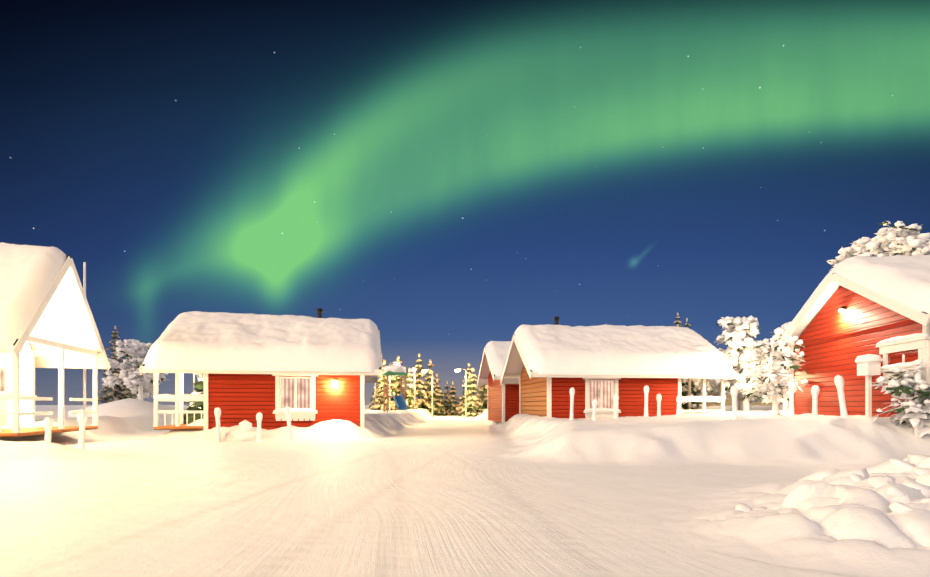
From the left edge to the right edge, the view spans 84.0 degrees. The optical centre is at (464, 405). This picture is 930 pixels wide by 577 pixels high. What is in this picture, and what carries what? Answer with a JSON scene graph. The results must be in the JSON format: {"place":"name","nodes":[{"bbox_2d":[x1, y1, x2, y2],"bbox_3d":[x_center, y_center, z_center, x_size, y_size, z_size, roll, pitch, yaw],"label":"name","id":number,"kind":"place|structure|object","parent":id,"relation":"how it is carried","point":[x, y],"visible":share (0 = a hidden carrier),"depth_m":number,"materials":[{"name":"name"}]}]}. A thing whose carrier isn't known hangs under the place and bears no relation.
{"place":"outdoors","nodes":[
{"label":"outdoors","id":0,"kind":"place"},
{"bbox_2d":[0,242,97,349],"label":"snow","id":1,"kind":"structure","parent":0,"point":[28,274],"depth_m":13.81,"materials":[{"name":"white snow"}]},
{"bbox_2d":[143,311,381,371],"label":"snow","id":2,"kind":"structure","parent":0,"point":[195,340],"depth_m":17.59,"materials":[{"name":"white snow"}]},
{"bbox_2d":[0,405,929,576],"bbox_3d":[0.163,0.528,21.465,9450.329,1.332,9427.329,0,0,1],"label":"ground","id":3,"kind":"structure","parent":0,"point":[413,493],"depth_m":7.16,"materials":[{"name":"white snow"}]},
{"bbox_2d":[0,255,110,436],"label":"cabin","id":4,"kind":"object","parent":3,"relation":"on","point":[60,332],"depth_m":16.22,"materials":[{"name":"white wood"}]},
{"bbox_2d":[0,391,20,397],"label":"snow","id":5,"kind":"structure","parent":4,"relation":"on","point":[7,394],"depth_m":12.99,"materials":[{"name":"white snow"}]},
{"bbox_2d":[0,342,32,424],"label":"window","id":6,"kind":"structure","parent":4,"relation":"attached to","point":[26,374],"depth_m":16.44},
{"bbox_2d":[91,325,132,404],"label":"spruce","id":7,"kind":"object","parent":3,"relation":"on","point":[114,396],"visible":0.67,"depth_m":62.51,"materials":[{"name":"green plant"}]},
{"bbox_2d":[68,398,185,416],"bbox_3d":[-17.200,0.743,26.831,6.094,2.242,4.501,0,0,26],"label":"snow mound","id":8,"kind":"object","parent":3,"relation":"on","point":[127,407],"visible":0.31,"depth_m":25.26,"materials":[{"name":"white snow"}]},
{"bbox_2d":[99,339,173,400],"bbox_3d":[-16.986,-1.698,26.993,3.310,3.651,4.383,0,0,33],"label":"tree","id":9,"kind":"object","parent":8,"relation":"on","point":[130,376],"visible":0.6,"depth_m":26.61,"materials":[{"name":"white plant"}]},
{"bbox_2d":[117,357,136,398],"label":"spruce","id":10,"kind":"object","parent":3,"relation":"on","point":[133,396],"visible":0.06,"depth_m":74.60,"materials":[{"name":"green plant"}]},
{"bbox_2d":[182,377,203,423],"bbox_3d":[-10.159,0.002,20.303,2.455,2.587,2.316,0,0,1],"label":"tree","id":11,"kind":"object","parent":3,"relation":"on","point":[196,405],"visible":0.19,"depth_m":19.77,"materials":[{"name":"green plant"}]},
{"bbox_2d":[231,420,256,440],"bbox_3d":[-7.123,0.866,16.898,0.883,0.776,0.578,0,0,1],"label":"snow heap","id":12,"kind":"object","parent":3,"relation":"on","point":[246,432],"visible":0.9,"depth_m":16.72,"materials":[{"name":"white snow"}]},
{"bbox_2d":[139,308,382,430],"bbox_3d":[-7.143,-1.313,20.040,7.565,4.982,6.308,0,0,-11],"label":"cabin","id":13,"kind":"object","parent":3,"relation":"on","point":[236,397],"depth_m":17.59,"materials":[{"name":"red wood"}]},
{"bbox_2d":[153,394,316,412],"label":"snow","id":14,"kind":"structure","parent":13,"relation":"on","point":[201,397],"depth_m":17.12,"materials":[{"name":"white snow"}]},
{"bbox_2d":[368,353,386,409],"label":"spruce","id":15,"kind":"object","parent":3,"relation":"on","point":[371,406],"visible":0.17,"depth_m":53.85,"materials":[{"name":"green plant"}]},
{"bbox_2d":[372,360,396,410],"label":"spruce","id":16,"kind":"object","parent":3,"relation":"on","point":[378,406],"visible":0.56,"depth_m":49.87,"materials":[{"name":"green plant"}]},
{"bbox_2d":[389,362,398,410],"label":"street lamp","id":17,"kind":"object","parent":3,"relation":"on","point":[397,363],"visible":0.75,"depth_m":47.99,"materials":[{"name":"grey metal"}]},
{"bbox_2d":[390,376,398,409],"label":"spruce","id":18,"kind":"object","parent":3,"relation":"on","point":[393,380],"visible":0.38,"depth_m":52.74,"materials":[{"name":"green plant"}]},
{"bbox_2d":[383,364,407,411],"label":"playground","id":19,"kind":"object","parent":3,"relation":"on","point":[394,370],"visible":0.94,"depth_m":40.39,"materials":[{"name":"brown wood"}]},
{"bbox_2d":[391,356,403,397],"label":"spruce","id":20,"kind":"object","parent":3,"relation":"on","point":[398,382],"visible":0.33,"depth_m":54.42,"materials":[{"name":"green plant"}]},
{"bbox_2d":[402,367,417,409],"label":"spruce","id":21,"kind":"object","parent":3,"relation":"on","point":[409,400],"visible":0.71,"depth_m":52.48,"materials":[{"name":"green plant"}]},
{"bbox_2d":[412,368,415,408],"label":"street lamp","id":22,"kind":"object","parent":3,"relation":"on","point":[413,369],"visible":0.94,"depth_m":51.98,"materials":[{"name":"grey metal"}]},
{"bbox_2d":[411,353,433,411],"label":"spruce","id":23,"kind":"object","parent":3,"relation":"on","point":[422,403],"visible":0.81,"depth_m":55.18,"materials":[{"name":"green plant"}]},
{"bbox_2d":[422,369,432,416],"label":"street lamp","id":24,"kind":"object","parent":3,"relation":"on","point":[423,371],"visible":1,"depth_m":48.95,"materials":[{"name":"grey metal"}]},
{"bbox_2d":[423,359,443,414],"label":"spruce","id":25,"kind":"object","parent":3,"relation":"on","point":[429,386],"visible":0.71,"depth_m":56.31,"materials":[{"name":"green plant"}]},
{"bbox_2d":[431,378,446,415],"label":"spruce","id":26,"kind":"object","parent":3,"relation":"on","point":[442,411],"visible":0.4,"depth_m":56.79,"materials":[{"name":"green plant"}]},
{"bbox_2d":[433,374,444,414],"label":"spruce","id":27,"kind":"object","parent":3,"relation":"on","point":[436,388],"visible":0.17,"depth_m":57.78,"materials":[{"name":"green plant"}]},
{"bbox_2d":[43,262,847,449],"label":"posts","id":28,"kind":"object","parent":3,"relation":"on","point":[48,422],"visible":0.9,"depth_m":15.67,"materials":[{"name":"white wood"}]},
{"bbox_2d":[443,381,449,409],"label":"spruce","id":29,"kind":"object","parent":3,"relation":"on","point":[446,399],"visible":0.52,"depth_m":60.13,"materials":[{"name":"green plant"}]},
{"bbox_2d":[446,381,459,414],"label":"spruce","id":30,"kind":"object","parent":3,"relation":"on","point":[453,403],"visible":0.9,"depth_m":59.21,"materials":[{"name":"green plant"}]},
{"bbox_2d":[456,368,466,417],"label":"street lamp","id":31,"kind":"object","parent":3,"relation":"on","point":[457,370],"visible":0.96,"depth_m":47.43,"materials":[{"name":"grey metal"}]},
{"bbox_2d":[458,384,464,414],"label":"spruce","id":32,"kind":"object","parent":3,"relation":"on","point":[462,396],"visible":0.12,"depth_m":61.06,"materials":[{"name":"green plant"}]},
{"bbox_2d":[456,363,479,415],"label":"spruce","id":33,"kind":"object","parent":3,"relation":"on","point":[460,408],"visible":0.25,"depth_m":54.63,"materials":[{"name":"green plant"}]},
{"bbox_2d":[461,374,474,415],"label":"spruce","id":34,"kind":"object","parent":3,"relation":"on","point":[470,383],"visible":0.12,"depth_m":53.74,"materials":[{"name":"green plant"}]},
{"bbox_2d":[462,368,484,416],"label":"spruce","id":35,"kind":"object","parent":3,"relation":"on","point":[473,404],"visible":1,"depth_m":51.76,"materials":[{"name":"green plant"}]},
{"bbox_2d":[478,385,486,408],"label":"spruce","id":36,"kind":"object","parent":3,"relation":"on","point":[483,397],"visible":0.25,"depth_m":54.88,"materials":[{"name":"green plant"}]},
{"bbox_2d":[477,347,518,422],"bbox_3d":[5.032,-1.177,29.494,7.915,4.210,6.308,0,0,-6],"label":"cabin","id":37,"kind":"object","parent":3,"relation":"on","point":[502,403],"visible":0.21,"depth_m":27.92,"materials":[{"name":"red wood"}]},
{"bbox_2d":[500,316,739,418],"bbox_3d":[6.121,-1.313,22.465,8.165,4.982,6.308,0,0,-6],"label":"cabin","id":38,"kind":"object","parent":3,"relation":"on","point":[540,395],"depth_m":20.00,"materials":[{"name":"red wood"}]},
{"bbox_2d":[584,396,725,411],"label":"snow","id":39,"kind":"structure","parent":38,"relation":"on","point":[706,398],"depth_m":20.23,"materials":[{"name":"white snow"}]},
{"bbox_2d":[674,313,681,326],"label":"spruce","id":40,"kind":"object","parent":3,"relation":"on","point":[678,321],"visible":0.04,"depth_m":66.85,"materials":[{"name":"brown plant"}]},
{"bbox_2d":[684,318,690,328],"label":"spruce","id":41,"kind":"object","parent":3,"relation":"on","point":[686,324],"depth_m":63.66,"materials":[{"name":"brown plant"}]},
{"bbox_2d":[681,378,701,409],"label":"spruce","id":42,"kind":"object","parent":3,"relation":"on","point":[694,405],"visible":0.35,"depth_m":24.03,"materials":[{"name":"green plant"}]},
{"bbox_2d":[681,378,728,404],"bbox_3d":[11.037,-1.271,24.390,2.336,3.311,2.732,0,0,1],"label":"frosted tree","id":43,"kind":"object","parent":3,"relation":"on","point":[711,384],"visible":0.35,"depth_m":24.03,"materials":[{"name":"white plant"}]},
{"bbox_2d":[714,334,762,410],"bbox_3d":[12.501,-1.583,23.577,2.279,3.900,2.213,0,0,23],"label":"frosted tree","id":44,"kind":"object","parent":3,"relation":"on","point":[720,340],"visible":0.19,"depth_m":23.71,"materials":[{"name":"white plant"}]},
{"bbox_2d":[706,387,779,405],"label":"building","id":45,"kind":"structure","parent":3,"relation":"on","point":[729,401],"depth_m":33.36,"materials":[{"name":"wood"}]},
{"bbox_2d":[715,315,771,410],"bbox_3d":[11.891,-1.745,21.776,2.588,4.156,2.512,0,0,1],"label":"frosted tree","id":46,"kind":"object","parent":3,"relation":"on","point":[737,330],"visible":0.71,"depth_m":21.61,"materials":[{"name":"white plant"}]},
{"bbox_2d":[755,322,790,409],"bbox_3d":[13.072,-1.587,21.219,2.572,3.783,2.676,0,0,1],"label":"tree","id":47,"kind":"object","parent":3,"relation":"on","point":[779,332],"visible":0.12,"depth_m":21.22,"materials":[{"name":"white plant"}]},
{"bbox_2d":[739,336,808,414],"bbox_3d":[10.235,-0.889,16.978,2.436,2.706,2.122,0,0,1],"label":"tree","id":48,"kind":"object","parent":3,"relation":"on","point":[777,385],"visible":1,"depth_m":16.80,"materials":[{"name":"white plant"}]},
{"bbox_2d":[660,457,929,576],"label":"snow pile","id":49,"kind":"object","parent":3,"relation":"on","point":[831,520],"visible":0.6,"depth_m":4.18,"materials":[{"name":"white snow"}]},
{"bbox_2d":[735,454,929,512],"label":"snow chunks","id":50,"kind":"object","parent":49,"relation":"on","point":[921,462],"visible":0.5,"depth_m":5.29,"materials":[{"name":"white snow"}]},
{"bbox_2d":[777,273,929,427],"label":"cabin","id":51,"kind":"object","parent":3,"relation":"on","point":[840,325],"visible":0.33,"depth_m":13.99,"materials":[{"name":"red wood"}]},
{"bbox_2d":[877,333,928,369],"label":"snow","id":52,"kind":"structure","parent":51,"relation":"on","point":[902,365],"depth_m":11.92,"materials":[{"name":"white snow"}]},
{"bbox_2d":[827,237,882,271],"bbox_3d":[17.614,-3.542,22.711,3.087,7.501,3.696,0,0,40],"label":"tree","id":53,"kind":"object","parent":3,"relation":"on","point":[845,252],"visible":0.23,"depth_m":22.33,"materials":[{"name":"white plant"}]},
{"bbox_2d":[855,354,882,416],"bbox_3d":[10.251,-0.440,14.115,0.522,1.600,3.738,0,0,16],"label":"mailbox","id":54,"kind":"object","parent":3,"relation":"on","point":[868,366],"visible":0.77,"depth_m":12.52,"materials":[{"name":"white"}]},
{"bbox_2d":[850,221,929,256],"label":"tree","id":55,"kind":"object","parent":3,"relation":"on","point":[900,238],"visible":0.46,"depth_m":18.78,"materials":[{"name":"white plant"}]},
{"bbox_2d":[870,368,929,438],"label":"spruce","id":56,"kind":"object","parent":3,"relation":"on","point":[906,386],"visible":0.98,"depth_m":11.06,"materials":[{"name":"white plant"}]},
{"bbox_2d":[903,359,929,374],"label":"spruce","id":57,"kind":"object","parent":3,"relation":"on","point":[917,362],"visible":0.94,"depth_m":11.11,"materials":[{"name":"white plant"}]},
{"bbox_2d":[0,0,929,404],"label":"sky","id":58,"kind":"structure","parent":0,"point":[451,177],"materials":[{"name":"blue"}]},
{"bbox_2d":[485,341,510,377],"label":"roof snow","id":59,"kind":"structure","parent":0,"point":[497,352],"depth_m":27.38,"materials":[{"name":"white snow"}]},
{"bbox_2d":[514,324,733,375],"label":"roof snow","id":60,"kind":"structure","parent":0,"point":[548,349],"depth_m":19.87,"materials":[{"name":"white snow"}]},
{"bbox_2d":[713,374,771,383],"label":"snowy building roof","id":61,"kind":"structure","parent":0,"point":[717,380],"depth_m":32.99,"materials":[{"name":"white snow"}]},
{"bbox_2d":[781,254,929,338],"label":"roof snow","id":62,"kind":"structure","parent":0,"point":[904,279],"depth_m":12.56,"materials":[{"name":"white snow"}]}
]}

